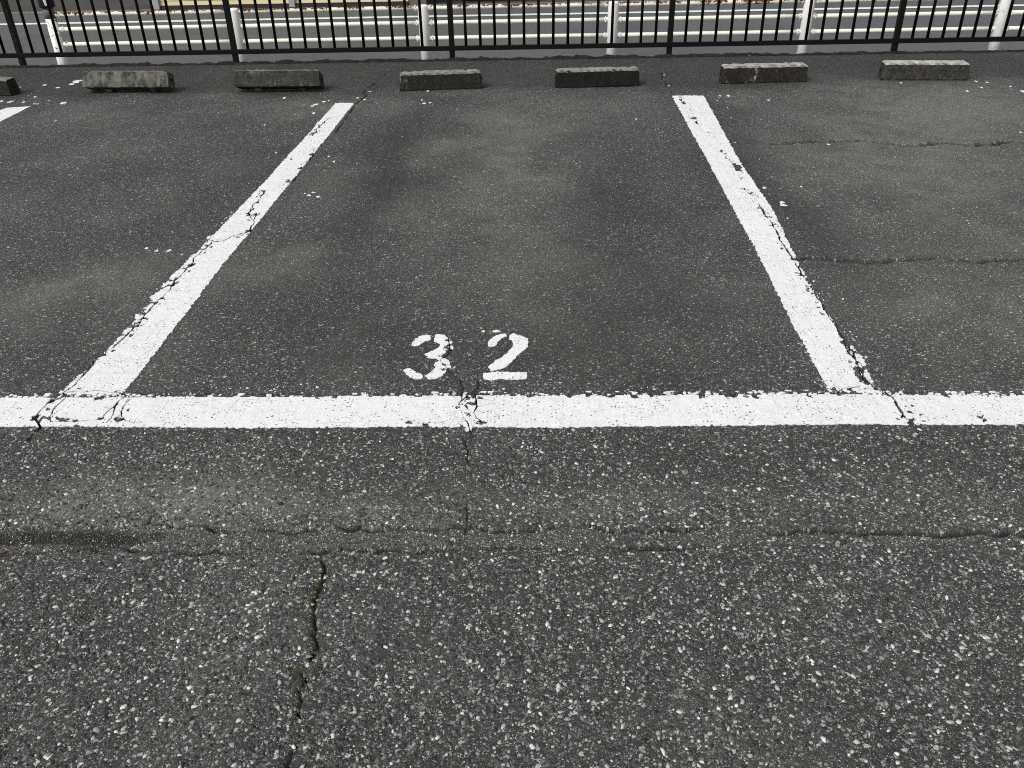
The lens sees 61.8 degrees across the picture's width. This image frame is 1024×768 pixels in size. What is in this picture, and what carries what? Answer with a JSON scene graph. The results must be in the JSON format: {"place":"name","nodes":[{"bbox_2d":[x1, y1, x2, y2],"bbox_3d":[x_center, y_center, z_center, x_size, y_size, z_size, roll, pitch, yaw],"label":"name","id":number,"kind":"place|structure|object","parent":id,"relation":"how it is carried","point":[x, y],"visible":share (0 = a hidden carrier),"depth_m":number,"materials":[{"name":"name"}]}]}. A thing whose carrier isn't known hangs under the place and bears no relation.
{"place":"outdoors","nodes":[
{"label":"outdoors","id":0,"kind":"place"},
{"bbox_2d":[0,0,637,11],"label":"pavement","id":1,"kind":"structure","parent":0,"point":[70,5],"depth_m":15.03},
{"bbox_2d":[152,0,429,9],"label":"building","id":2,"kind":"structure","parent":1,"relation":"on","point":[189,4],"depth_m":14.41,"materials":[{"name":"beige"}]},
{"bbox_2d":[0,52,1023,767],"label":"parking lot ground","id":3,"kind":"structure","parent":0,"point":[592,240],"depth_m":2.93,"materials":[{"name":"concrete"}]},
{"bbox_2d":[0,77,20,95],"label":"wheel stop","id":4,"kind":"object","parent":3,"relation":"on","point":[9,86],"visible":1,"depth_m":6.63,"materials":[{"name":"concrete"}]},
{"bbox_2d":[0,106,30,121],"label":"painted line","id":5,"kind":"object","parent":3,"relation":"on","point":[5,113],"visible":1,"depth_m":6.22,"materials":[{"name":"paint"}]},
{"bbox_2d":[82,70,175,91],"bbox_3d":[-2.984,-2.359,6.651,0.701,0.165,0.155,2,32,5],"label":"wheel stop","id":6,"kind":"object","parent":3,"relation":"on","point":[149,81],"visible":1,"depth_m":6.60,"materials":[{"name":"concrete"}]},
{"bbox_2d":[59,103,353,394],"bbox_3d":[-1.296,-1.008,4.548,0.225,0.010,3.987,1,32,3],"label":"painted line","id":7,"kind":"object","parent":3,"relation":"on","point":[121,368],"visible":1,"depth_m":3.57,"materials":[{"name":"paint"}]},
{"bbox_2d":[233,69,323,90],"bbox_3d":[-1.795,-2.340,6.579,0.678,0.161,0.154,1,32,4],"label":"wheel stop","id":8,"kind":"object","parent":3,"relation":"on","point":[298,79],"visible":1,"depth_m":6.53,"materials":[{"name":"concrete"}]},
{"bbox_2d":[0,424,791,739],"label":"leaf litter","id":9,"kind":"object","parent":3,"relation":"on","point":[308,648],"visible":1,"depth_m":1.91,"materials":[{"name":"brown plant"}]},
{"bbox_2d":[399,69,481,90],"bbox_3d":[-0.545,-2.330,6.548,0.635,0.130,0.134,-2,32,-2],"label":"wheel stop","id":10,"kind":"object","parent":3,"relation":"on","point":[425,80],"visible":1,"depth_m":6.50,"materials":[{"name":"concrete"}]},
{"bbox_2d":[403,333,527,379],"bbox_3d":[-0.158,-0.099,3.031,0.431,0.007,0.331,0,32,2],"label":"painted number","id":11,"kind":"object","parent":3,"relation":"on","point":[520,343],"visible":1,"depth_m":3.01,"materials":[{"name":"paint"}]},
{"bbox_2d":[0,75,1021,395],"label":"paint flakes","id":12,"kind":"object","parent":3,"relation":"on","point":[422,103],"visible":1,"depth_m":4.56,"materials":[{"name":"white paint"}]},
{"bbox_2d":[0,390,1023,434],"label":"painted line","id":13,"kind":"object","parent":3,"relation":"on","point":[363,410],"visible":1,"depth_m":2.72,"materials":[{"name":"paint"}]},
{"bbox_2d":[555,66,639,87],"bbox_3d":[0.649,-2.342,6.521,0.643,0.130,0.135,-2,32,0],"label":"wheel stop","id":14,"kind":"object","parent":3,"relation":"on","point":[589,77],"visible":1,"depth_m":6.47,"materials":[{"name":"concrete"}]},
{"bbox_2d":[718,62,807,83],"bbox_3d":[1.917,-2.375,6.525,0.653,0.131,0.133,-1,32,1],"label":"wheel stop","id":15,"kind":"object","parent":3,"relation":"on","point":[745,73],"visible":1,"depth_m":6.47,"materials":[{"name":"concrete"}]},
{"bbox_2d":[673,95,875,392],"bbox_3d":[1.183,-1.031,4.489,0.232,0.011,4.053,0,32,3],"label":"painted line","id":16,"kind":"object","parent":3,"relation":"on","point":[817,332],"visible":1,"depth_m":3.73,"materials":[{"name":"paint"}]},
{"bbox_2d":[877,60,969,80],"bbox_3d":[3.127,-2.386,6.496,0.631,0.130,0.134,3,32,6],"label":"wheel stop","id":17,"kind":"object","parent":3,"relation":"on","point":[925,70],"visible":1,"depth_m":6.45,"materials":[{"name":"concrete"}]},
{"bbox_2d":[0,0,1023,65],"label":"road","id":18,"kind":"structure","parent":0,"point":[472,29],"depth_m":12.10,"materials":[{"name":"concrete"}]},
{"bbox_2d":[0,0,701,14],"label":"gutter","id":19,"kind":"object","parent":18,"relation":"on","point":[38,12],"depth_m":14.38,"materials":[{"name":"concrete"}]},
{"bbox_2d":[0,49,1023,67],"bbox_3d":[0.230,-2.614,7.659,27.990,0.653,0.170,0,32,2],"label":"kerb","id":20,"kind":"structure","parent":18,"relation":"on","point":[480,58],"depth_m":7.46,"materials":[{"name":"concrete"}]},
{"bbox_2d":[0,0,1023,64],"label":"metal fence","id":21,"kind":"object","parent":20,"relation":"on","point":[452,48],"visible":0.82,"depth_m":7.36,"materials":[{"name":"black metal"}]},
{"bbox_2d":[0,4,1023,24],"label":"painted line","id":22,"kind":"object","parent":18,"relation":"on","point":[517,14],"depth_m":13.40,"materials":[{"name":"paint"}]},
{"bbox_2d":[37,0,1023,64],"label":"guardrail","id":23,"kind":"object","parent":18,"relation":"on","point":[1002,10],"visible":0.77,"depth_m":9.07,"materials":[{"name":"metal"}]}
]}

